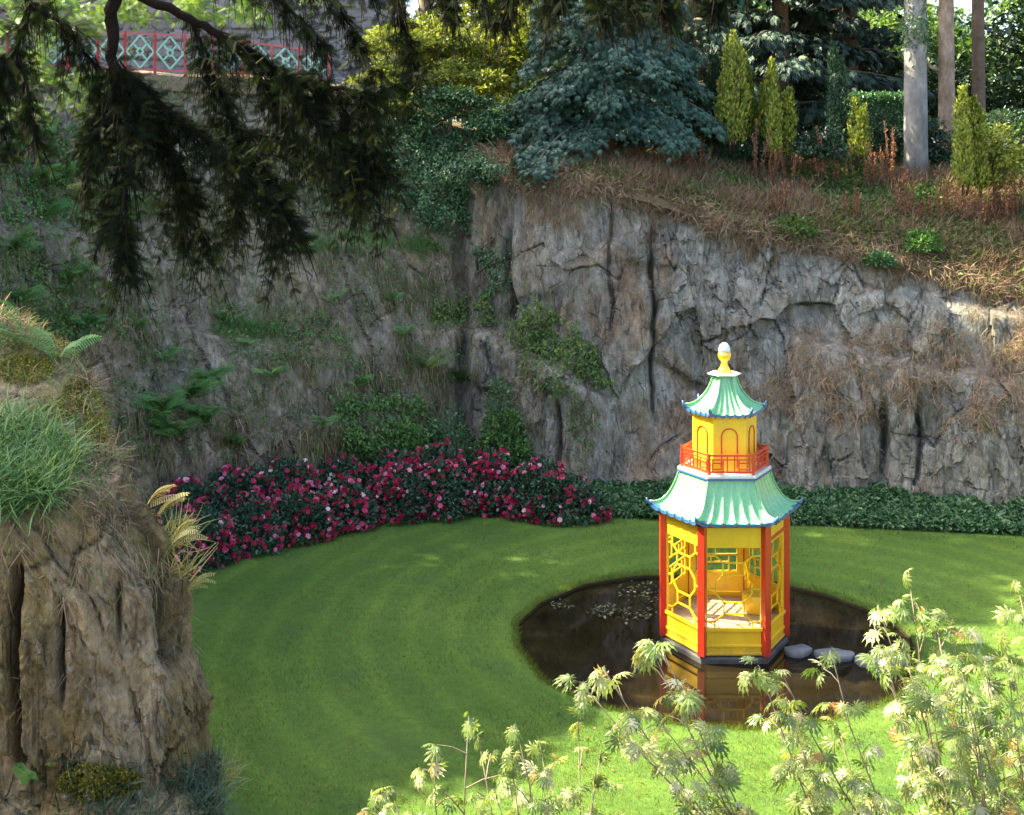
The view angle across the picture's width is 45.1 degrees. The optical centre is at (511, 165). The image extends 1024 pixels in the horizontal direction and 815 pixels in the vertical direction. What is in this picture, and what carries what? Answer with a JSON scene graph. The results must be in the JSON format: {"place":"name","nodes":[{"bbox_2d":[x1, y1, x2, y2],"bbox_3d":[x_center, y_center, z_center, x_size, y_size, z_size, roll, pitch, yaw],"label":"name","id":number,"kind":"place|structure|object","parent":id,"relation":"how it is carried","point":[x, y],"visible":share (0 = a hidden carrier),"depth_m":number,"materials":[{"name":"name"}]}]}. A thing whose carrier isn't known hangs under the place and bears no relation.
{"place":"outdoors","nodes":[
{"label":"outdoors","id":0,"kind":"place"},
{"bbox_2d":[0,76,1023,530],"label":"quarry cliff","id":1,"kind":"structure","parent":0,"point":[690,262],"depth_m":26.02,"materials":[{"name":"grey stone"}]},
{"bbox_2d":[0,111,110,244],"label":"creeper","id":2,"kind":"object","parent":1,"relation":"attached to","point":[39,199],"visible":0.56,"depth_m":24.11,"materials":[{"name":"green plant"}]},
{"bbox_2d":[0,233,125,344],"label":"creeper","id":3,"kind":"object","parent":1,"relation":"attached to","point":[50,295],"visible":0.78,"depth_m":22.84,"materials":[{"name":"green plant"}]},
{"bbox_2d":[131,389,187,412],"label":"fern","id":4,"kind":"object","parent":1,"relation":"on","point":[161,403],"visible":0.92,"depth_m":23.33,"materials":[{"name":"green plant"}]},
{"bbox_2d":[147,417,201,437],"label":"fern","id":5,"kind":"object","parent":1,"relation":"on","point":[170,430],"visible":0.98,"depth_m":23.25,"materials":[{"name":"green plant"}]},
{"bbox_2d":[166,376,225,398],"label":"fern","id":6,"kind":"object","parent":1,"relation":"on","point":[197,387],"visible":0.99,"depth_m":23.93,"materials":[{"name":"green plant"}]},
{"bbox_2d":[176,403,225,422],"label":"fern","id":7,"kind":"object","parent":1,"relation":"on","point":[207,414],"visible":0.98,"depth_m":23.64,"materials":[{"name":"green plant"}]},
{"bbox_2d":[207,267,367,371],"bbox_3d":[-4.766,3.278,26.000,3.250,2.149,1.700,0,0,-19],"label":"creeper","id":8,"kind":"object","parent":1,"relation":"attached to","point":[340,340],"visible":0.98,"depth_m":25.93,"materials":[{"name":"green plant"}]},
{"bbox_2d":[0,77,576,478],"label":"ledge grass","id":9,"kind":"structure","parent":1,"relation":"on","point":[420,241],"depth_m":26.35,"materials":[{"name":"green plant"}]},
{"bbox_2d":[0,73,608,479],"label":"cliff herbage","id":10,"kind":"object","parent":1,"relation":"on","point":[239,352],"visible":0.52,"depth_m":25.25,"materials":[{"name":"green plant"}]},
{"bbox_2d":[327,354,454,458],"bbox_3d":[-2.569,5.191,25.932,2.948,2.216,1.187,0,0,-39],"label":"ivy","id":11,"kind":"object","parent":1,"relation":"attached to","point":[366,407],"visible":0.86,"depth_m":25.67,"materials":[{"name":"green plant"}]},
{"bbox_2d":[377,103,513,237],"bbox_3d":[-1.976,-0.039,29.162,2.371,3.582,5.155,0,0,-44],"label":"ivy","id":12,"kind":"object","parent":1,"relation":"attached to","point":[426,182],"visible":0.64,"depth_m":28.88,"materials":[{"name":"green plant"}]},
{"bbox_2d":[427,247,501,328],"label":"creeper","id":13,"kind":"object","parent":1,"relation":"attached to","point":[462,318],"visible":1,"depth_m":27.72,"materials":[{"name":"green plant"}]},
{"bbox_2d":[431,127,517,217],"bbox_3d":[-1.088,0.053,28.781,1.350,2.337,3.715,0,0,-27],"label":"ivy","id":14,"kind":"object","parent":1,"relation":"attached to","point":[458,172],"visible":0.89,"depth_m":28.60,"materials":[{"name":"green plant"}]},
{"bbox_2d":[460,213,511,299],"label":"creeper","id":15,"kind":"object","parent":1,"relation":"attached to","point":[485,261],"visible":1,"depth_m":27.81,"materials":[{"name":"green plant"}]},
{"bbox_2d":[0,70,1023,506],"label":"hanging thatch","id":16,"kind":"object","parent":1,"relation":"hanging from","point":[430,374],"visible":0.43,"depth_m":25.87,"materials":[{"name":"plant"}]},
{"bbox_2d":[502,265,618,406],"bbox_3d":[0.780,3.612,26.169,3.042,2.913,1.554,0,0,36],"label":"creeper","id":17,"kind":"object","parent":1,"relation":"attached to","point":[533,335],"visible":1,"depth_m":26.21,"materials":[{"name":"green plant"}]},
{"bbox_2d":[555,350,600,471],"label":"ivy","id":18,"kind":"object","parent":1,"relation":"attached to","point":[575,422],"visible":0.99,"depth_m":25.55,"materials":[{"name":"green plant"}]},
{"bbox_2d":[16,66,1023,444],"bbox_3d":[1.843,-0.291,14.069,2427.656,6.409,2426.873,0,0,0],"label":"hillside","id":19,"kind":"structure","parent":0,"point":[175,79],"depth_m":27.31,"materials":[{"name":"brown plant"}]},
{"bbox_2d":[6,28,329,79],"bbox_3d":[-7.866,-2.567,29.060,7.554,1.118,0.179,0,0,-29],"label":"garden railing","id":20,"kind":"object","parent":19,"relation":"on","point":[154,50],"visible":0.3,"depth_m":28.86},
{"bbox_2d":[0,0,405,88],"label":"stone wall","id":21,"kind":"structure","parent":19,"relation":"on","point":[367,21],"depth_m":34.96,"materials":[{"name":"grey stone"}]},
{"bbox_2d":[0,0,760,340],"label":"yew tree","id":22,"kind":"object","parent":19,"relation":"on","point":[130,108],"visible":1,"depth_m":4.89,"materials":[{"name":"green plant"}]},
{"bbox_2d":[341,3,568,122],"bbox_3d":[-1.351,-2.263,30.881,5.725,3.535,3.723,0,0,0],"label":"round tree","id":23,"kind":"object","parent":19,"relation":"on","point":[463,71],"visible":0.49,"depth_m":30.37,"materials":[{"name":"green plant"}]},
{"bbox_2d":[405,82,562,147],"bbox_3d":[-0.575,-1.006,29.355,4.107,2.018,2.372,0,0,0],"label":"dark shrub","id":24,"kind":"object","parent":19,"relation":"on","point":[490,129],"visible":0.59,"depth_m":29.11,"materials":[{"name":"green plant"}]},
{"bbox_2d":[452,0,560,111],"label":"leafy tree","id":25,"kind":"object","parent":19,"relation":"on","point":[466,8],"visible":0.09,"depth_m":32.98,"materials":[{"name":"green plant"}]},
{"bbox_2d":[499,0,729,189],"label":"blue conifer","id":26,"kind":"object","parent":19,"relation":"on","point":[544,102],"visible":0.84,"depth_m":27.92,"materials":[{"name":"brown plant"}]},
{"bbox_2d":[660,27,698,124],"bbox_3d":[4.006,-2.195,29.804,1.041,2.864,1.069,0,0,0],"label":"columnar conifer","id":27,"kind":"object","parent":19,"relation":"on","point":[684,39],"visible":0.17,"depth_m":29.71,"materials":[{"name":"green plant"}]},
{"bbox_2d":[614,0,762,167],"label":"blue conifer","id":28,"kind":"object","parent":19,"relation":"on","point":[716,46],"visible":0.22,"depth_m":30.74,"materials":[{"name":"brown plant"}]},
{"bbox_2d":[684,94,728,151],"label":"slope bush","id":29,"kind":"object","parent":19,"relation":"on","point":[713,139],"visible":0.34,"depth_m":29.42,"materials":[{"name":"green plant"}]},
{"bbox_2d":[702,52,725,152],"bbox_3d":[4.971,-1.560,29.918,0.704,2.473,0.801,0,0,0],"label":"columnar conifer","id":30,"kind":"object","parent":19,"relation":"on","point":[713,70],"visible":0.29,"depth_m":29.78,"materials":[{"name":"green plant"}]},
{"bbox_2d":[621,0,807,146],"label":"dark conifer","id":31,"kind":"object","parent":19,"relation":"on","point":[769,26],"visible":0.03,"depth_m":36.76,"materials":[{"name":"green plant"}]},
{"bbox_2d":[441,121,1023,297],"bbox_3d":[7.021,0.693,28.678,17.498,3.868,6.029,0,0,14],"label":"slope herbage","id":32,"kind":"object","parent":19,"relation":"on","point":[877,191],"visible":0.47,"depth_m":27.62,"materials":[{"name":"brown plant"}]},
{"bbox_2d":[713,29,761,150],"bbox_3d":[5.322,-1.819,29.202,1.194,2.922,1.175,0,0,0],"label":"columnar conifer","id":33,"kind":"object","parent":19,"relation":"on","point":[737,96],"visible":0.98,"depth_m":28.93,"materials":[{"name":"green plant"}]},
{"bbox_2d":[469,49,1023,135],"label":"thicket","id":34,"kind":"object","parent":19,"relation":"on","point":[1007,96],"visible":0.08,"depth_m":41.43,"materials":[{"name":"green plant"}]},
{"bbox_2d":[732,118,781,168],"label":"slope bush","id":35,"kind":"object","parent":19,"relation":"on","point":[748,145],"visible":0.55,"depth_m":29.03,"materials":[{"name":"green plant"}]},
{"bbox_2d":[753,56,782,164],"bbox_3d":[6.016,-1.312,29.007,0.673,2.575,0.976,0,0,0],"label":"columnar conifer","id":36,"kind":"object","parent":19,"relation":"on","point":[769,115],"visible":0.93,"depth_m":28.88,"materials":[{"name":"green plant"}]},
{"bbox_2d":[778,85,798,164],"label":"columnar conifer","id":37,"kind":"object","parent":19,"relation":"on","point":[789,121],"visible":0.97,"depth_m":28.86,"materials":[{"name":"green plant"}]},
{"bbox_2d":[762,212,824,237],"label":"slope bush","id":38,"kind":"object","parent":19,"relation":"on","point":[807,229],"visible":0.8,"depth_m":26.66,"materials":[{"name":"green plant"}]},
{"bbox_2d":[682,0,934,130],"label":"dark conifer","id":39,"kind":"object","parent":19,"relation":"on","point":[797,72],"visible":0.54,"depth_m":34.98,"materials":[{"name":"green plant"}]},
{"bbox_2d":[787,123,850,182],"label":"slope bush","id":40,"kind":"object","parent":19,"relation":"on","point":[808,150],"visible":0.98,"depth_m":28.41,"materials":[{"name":"green plant"}]},
{"bbox_2d":[824,40,852,163],"bbox_3d":[7.748,-1.538,29.415,0.673,3.015,0.631,0,0,0],"label":"columnar conifer","id":41,"kind":"object","parent":19,"relation":"on","point":[837,114],"visible":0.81,"depth_m":29.29,"materials":[{"name":"green plant"}]},
{"bbox_2d":[846,96,872,164],"bbox_3d":[8.171,-0.846,28.961,0.586,1.645,0.693,0,0,0],"label":"columnar conifer","id":42,"kind":"object","parent":19,"relation":"on","point":[860,131],"visible":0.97,"depth_m":28.86,"materials":[{"name":"green plant"}]},
{"bbox_2d":[789,0,933,141],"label":"dark conifer","id":43,"kind":"object","parent":19,"relation":"on","point":[856,30],"visible":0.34,"depth_m":39.21,"materials":[{"name":"green plant"}]},
{"bbox_2d":[841,86,903,151],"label":"clipped hedge","id":44,"kind":"object","parent":19,"relation":"on","point":[879,99],"visible":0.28,"depth_m":31.39,"materials":[{"name":"green plant"}]},
{"bbox_2d":[851,121,903,160],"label":"slope bush","id":45,"kind":"object","parent":19,"relation":"on","point":[878,137],"visible":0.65,"depth_m":29.92,"materials":[{"name":"green plant"}]},
{"bbox_2d":[861,249,899,269],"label":"slope bush","id":46,"kind":"object","parent":19,"relation":"on","point":[884,258],"visible":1,"depth_m":26.08,"materials":[{"name":"green plant"}]},
{"bbox_2d":[789,0,990,87],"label":"tree","id":47,"kind":"object","parent":19,"relation":"on","point":[887,20],"visible":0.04,"depth_m":45.56,"materials":[{"name":"green plant"}]},
{"bbox_2d":[902,0,929,176],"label":"beech tree","id":48,"kind":"object","parent":19,"relation":"on","point":[915,123],"visible":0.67,"depth_m":29.27,"materials":[{"name":"grey plant"}]},
{"bbox_2d":[898,0,930,78],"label":"trunk ivy","id":49,"kind":"object","parent":48,"relation":"attached to","point":[925,37],"visible":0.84,"depth_m":29.29,"materials":[{"name":"green plant"}]},
{"bbox_2d":[886,0,954,151],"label":"beech tree","id":50,"kind":"object","parent":19,"relation":"on","point":[945,69],"visible":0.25,"depth_m":33.83,"materials":[{"name":"brown plant"}]},
{"bbox_2d":[899,227,944,252],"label":"slope bush","id":51,"kind":"object","parent":19,"relation":"on","point":[921,236],"visible":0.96,"depth_m":26.39,"materials":[{"name":"green plant"}]},
{"bbox_2d":[900,115,953,166],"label":"slope bush","id":52,"kind":"object","parent":19,"relation":"on","point":[936,149],"visible":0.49,"depth_m":29.80,"materials":[{"name":"green plant"}]},
{"bbox_2d":[949,84,985,195],"bbox_3d":[10.172,-0.618,27.533,0.790,2.564,1.082,0,0,26],"label":"columnar conifer","id":53,"kind":"object","parent":19,"relation":"on","point":[964,156],"visible":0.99,"depth_m":27.33,"materials":[{"name":"green plant"}]},
{"bbox_2d":[971,0,985,129],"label":"beech tree","id":54,"kind":"object","parent":19,"relation":"on","point":[978,51],"visible":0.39,"depth_m":35.84,"materials":[{"name":"brown plant"}]},
{"bbox_2d":[973,106,989,197],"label":"columnar conifer","id":55,"kind":"object","parent":19,"relation":"on","point":[984,164],"visible":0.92,"depth_m":27.38,"materials":[{"name":"green plant"}]},
{"bbox_2d":[954,0,1023,89],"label":"tree","id":56,"kind":"object","parent":19,"relation":"on","point":[1008,47],"visible":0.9,"depth_m":40.06,"materials":[{"name":"green plant"}]},
{"bbox_2d":[954,0,1023,107],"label":"tree","id":57,"kind":"object","parent":19,"relation":"on","point":[967,39],"visible":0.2,"depth_m":44.06,"materials":[{"name":"green plant"}]},
{"bbox_2d":[973,122,1023,206],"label":"slope bush","id":58,"kind":"object","parent":19,"relation":"on","point":[1005,157],"visible":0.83,"depth_m":27.39,"materials":[{"name":"green plant"}]},
{"bbox_2d":[983,105,1023,149],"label":"slope bush","id":59,"kind":"object","parent":19,"relation":"on","point":[1019,115],"visible":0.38,"depth_m":30.71,"materials":[{"name":"green plant"}]},
{"bbox_2d":[984,108,1023,173],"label":"slope bush","id":60,"kind":"object","parent":19,"relation":"on","point":[1018,134],"visible":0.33,"depth_m":28.95,"materials":[{"name":"green plant"}]},
{"bbox_2d":[165,494,1023,814],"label":"lawn","id":61,"kind":"structure","parent":0,"point":[263,570],"depth_m":17.91,"materials":[{"name":"green plant"}]},
{"bbox_2d":[0,326,220,814],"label":"rock outcrop","id":62,"kind":"object","parent":61,"relation":"on","point":[40,655],"visible":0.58,"depth_m":8.73,"materials":[{"name":"brown stone"}]},
{"bbox_2d":[0,352,58,384],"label":"moss cushion","id":63,"kind":"object","parent":62,"relation":"on","point":[28,368],"visible":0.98,"depth_m":10.79,"materials":[{"name":"green plant"}]},
{"bbox_2d":[0,335,80,362],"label":"moss cushion","id":64,"kind":"object","parent":62,"relation":"on","point":[36,352],"visible":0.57,"depth_m":11.22,"materials":[{"name":"green plant"}]},
{"bbox_2d":[30,393,89,420],"bbox_3d":[-3.808,2.082,10.648,0.477,0.341,1.237,0,0,-5],"label":"moss cushion","id":65,"kind":"object","parent":62,"relation":"on","point":[70,410],"visible":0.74,"depth_m":10.27,"materials":[{"name":"green plant"}]},
{"bbox_2d":[21,326,101,362],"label":"fern","id":66,"kind":"object","parent":62,"relation":"on","point":[69,345],"visible":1,"depth_m":11.07,"materials":[{"name":"green plant"}]},
{"bbox_2d":[0,309,157,555],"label":"bank grass","id":67,"kind":"structure","parent":62,"relation":"on","point":[21,455],"depth_m":9.37,"materials":[{"name":"green plant"}]},
{"bbox_2d":[60,376,106,409],"bbox_3d":[-3.786,2.002,10.898,0.406,0.341,1.142,0,0,-18],"label":"moss cushion","id":68,"kind":"object","parent":62,"relation":"on","point":[79,390],"visible":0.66,"depth_m":10.62,"materials":[{"name":"green plant"}]},
{"bbox_2d":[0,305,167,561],"bbox_3d":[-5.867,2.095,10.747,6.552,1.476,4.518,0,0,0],"label":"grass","id":69,"kind":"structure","parent":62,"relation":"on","point":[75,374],"depth_m":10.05,"materials":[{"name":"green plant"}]},
{"bbox_2d":[76,402,117,450],"bbox_3d":[-3.470,2.173,10.315,0.327,0.354,1.079,0,0,-19],"label":"moss cushion","id":70,"kind":"object","parent":62,"relation":"on","point":[100,425],"visible":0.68,"depth_m":10.11,"materials":[{"name":"green plant"}]},
{"bbox_2d":[57,761,144,805],"bbox_3d":[-2.833,4.243,8.508,0.584,0.294,0.209,0,0,-18],"label":"moss cushion","id":71,"kind":"object","parent":62,"relation":"on","point":[113,777],"visible":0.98,"depth_m":8.49,"materials":[{"name":"green plant"}]},
{"bbox_2d":[0,292,212,779],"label":"dry grass","id":72,"kind":"structure","parent":62,"relation":"on","point":[3,319],"depth_m":9.12,"materials":[{"name":"plant"}]},
{"bbox_2d":[154,537,217,581],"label":"grass tuft","id":73,"kind":"object","parent":62,"relation":"on","point":[183,573],"visible":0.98,"depth_m":9.26,"materials":[{"name":"beige plant"}]},
{"bbox_2d":[154,500,219,557],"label":"grass tuft","id":74,"kind":"object","parent":62,"relation":"on","point":[173,527],"visible":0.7,"depth_m":9.42,"materials":[{"name":"beige plant"}]},
{"bbox_2d":[0,736,248,814],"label":"ledge herbage","id":75,"kind":"object","parent":61,"relation":"on","point":[204,799],"visible":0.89,"depth_m":8.57,"materials":[{"name":"green plant"}]},
{"bbox_2d":[154,510,212,576],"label":"flowering bush","id":76,"kind":"object","parent":61,"relation":"on","point":[198,544],"visible":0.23,"depth_m":21.14,"materials":[{"name":"green plant"}]},
{"bbox_2d":[150,475,234,544],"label":"flowering bush","id":77,"kind":"object","parent":61,"relation":"on","point":[190,489],"visible":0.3,"depth_m":22.82,"materials":[{"name":"green plant"}]},
{"bbox_2d":[169,496,242,569],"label":"flowering bush","id":78,"kind":"object","parent":61,"relation":"on","point":[226,535],"visible":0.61,"depth_m":21.72,"materials":[{"name":"green plant"}]},
{"bbox_2d":[197,464,281,536],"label":"flowering bush","id":79,"kind":"object","parent":61,"relation":"on","point":[242,478],"visible":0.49,"depth_m":23.48,"materials":[{"name":"green plant"}]},
{"bbox_2d":[212,490,290,558],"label":"flowering bush","id":80,"kind":"object","parent":61,"relation":"on","point":[265,522],"visible":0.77,"depth_m":22.32,"materials":[{"name":"green plant"}]},
{"bbox_2d":[247,454,332,528],"bbox_3d":[-4.376,6.371,24.239,1.759,1.467,1.378,0,0,0],"label":"flowering bush","id":81,"kind":"object","parent":61,"relation":"on","point":[285,481],"visible":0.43,"depth_m":24.06,"materials":[{"name":"green plant"}]},
{"bbox_2d":[262,484,341,546],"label":"flowering bush","id":82,"kind":"object","parent":61,"relation":"on","point":[298,501],"visible":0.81,"depth_m":23.01,"materials":[{"name":"green plant"}]},
{"bbox_2d":[299,452,372,521],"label":"flowering bush","id":83,"kind":"object","parent":61,"relation":"on","point":[355,464],"visible":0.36,"depth_m":24.56,"materials":[{"name":"green plant"}]},
{"bbox_2d":[309,472,381,534],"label":"flowering bush","id":84,"kind":"object","parent":61,"relation":"on","point":[353,500],"visible":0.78,"depth_m":23.72,"materials":[{"name":"green plant"}]},
{"bbox_2d":[338,425,383,502],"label":"leafy shrub","id":85,"kind":"object","parent":61,"relation":"on","point":[359,446],"visible":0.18,"depth_m":25.27,"materials":[{"name":"green plant"}]},
{"bbox_2d":[344,446,433,517],"bbox_3d":[-2.477,6.404,25.084,1.880,1.400,1.475,0,0,0],"label":"flowering bush","id":86,"kind":"object","parent":61,"relation":"on","point":[373,467],"visible":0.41,"depth_m":24.89,"materials":[{"name":"green plant"}]},
{"bbox_2d":[365,458,430,524],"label":"flowering bush","id":87,"kind":"object","parent":61,"relation":"on","point":[378,487],"visible":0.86,"depth_m":24.31,"materials":[{"name":"green plant"}]},
{"bbox_2d":[370,417,443,503],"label":"leafy shrub","id":88,"kind":"object","parent":61,"relation":"on","point":[414,428],"visible":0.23,"depth_m":25.57,"materials":[{"name":"green plant"}]},
{"bbox_2d":[400,438,470,514],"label":"flowering bush","id":89,"kind":"object","parent":61,"relation":"on","point":[442,448],"visible":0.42,"depth_m":25.18,"materials":[{"name":"green plant"}]},
{"bbox_2d":[408,458,476,523],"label":"flowering bush","id":90,"kind":"object","parent":61,"relation":"on","point":[440,476],"visible":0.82,"depth_m":24.59,"materials":[{"name":"green plant"}]},
{"bbox_2d":[420,405,490,494],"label":"leafy shrub","id":91,"kind":"object","parent":61,"relation":"on","point":[469,452],"visible":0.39,"depth_m":25.95,"materials":[{"name":"green plant"}]},
{"bbox_2d":[446,445,522,514],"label":"flowering bush","id":92,"kind":"object","parent":61,"relation":"on","point":[475,467],"visible":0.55,"depth_m":25.04,"materials":[{"name":"green plant"}]},
{"bbox_2d":[357,706,625,814],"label":"cutleaf maple","id":93,"kind":"object","parent":61,"relation":"on","point":[513,735],"visible":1,"depth_m":4.89,"materials":[{"name":"green plant"}]},
{"bbox_2d":[467,460,526,517],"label":"flowering bush","id":94,"kind":"object","parent":61,"relation":"on","point":[502,466],"visible":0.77,"depth_m":24.75,"materials":[{"name":"green plant"}]},
{"bbox_2d":[476,372,523,495],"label":"leafy shrub","id":95,"kind":"object","parent":61,"relation":"on","point":[499,406],"visible":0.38,"depth_m":25.88,"materials":[{"name":"green plant"}]},
{"bbox_2d":[476,408,534,490],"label":"leafy shrub","id":96,"kind":"object","parent":61,"relation":"on","point":[512,413],"visible":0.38,"depth_m":25.69,"materials":[{"name":"green plant"}]},
{"bbox_2d":[491,457,579,522],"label":"flowering bush","id":97,"kind":"object","parent":61,"relation":"on","point":[529,466],"visible":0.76,"depth_m":24.57,"materials":[{"name":"green plant"}]},
{"bbox_2d":[517,467,612,526],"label":"flowering bush","id":98,"kind":"object","parent":61,"relation":"on","point":[580,487],"visible":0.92,"depth_m":24.24,"materials":[{"name":"green plant"}]},
{"bbox_2d":[553,568,1023,814],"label":"cutleaf maple","id":99,"kind":"object","parent":61,"relation":"on","point":[946,791],"visible":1,"depth_m":5.53,"materials":[{"name":"green plant"}]},
{"bbox_2d":[585,475,1023,535],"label":"ivy ground cover","id":100,"kind":"object","parent":61,"relation":"on","point":[903,514],"visible":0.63,"depth_m":24.20,"materials":[{"name":"green plant"}]},
{"bbox_2d":[406,0,1023,145],"label":"sky","id":101,"kind":"structure","parent":0,"point":[966,4],"materials":[{"name":"white"}]},
{"bbox_2d":[518,578,917,729],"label":"pond water","id":102,"kind":"structure","parent":0,"point":[579,642],"depth_m":17.79,"materials":[{"name":"brown liquid"}]},
{"bbox_2d":[646,342,802,663],"bbox_3d":[3.165,5.089,18.380,2.338,4.922,2.031,0,0,0],"label":"pagoda","id":103,"kind":"object","parent":102,"relation":"in","point":[724,490],"visible":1,"depth_m":17.97,"materials":[{"name":"wood"}]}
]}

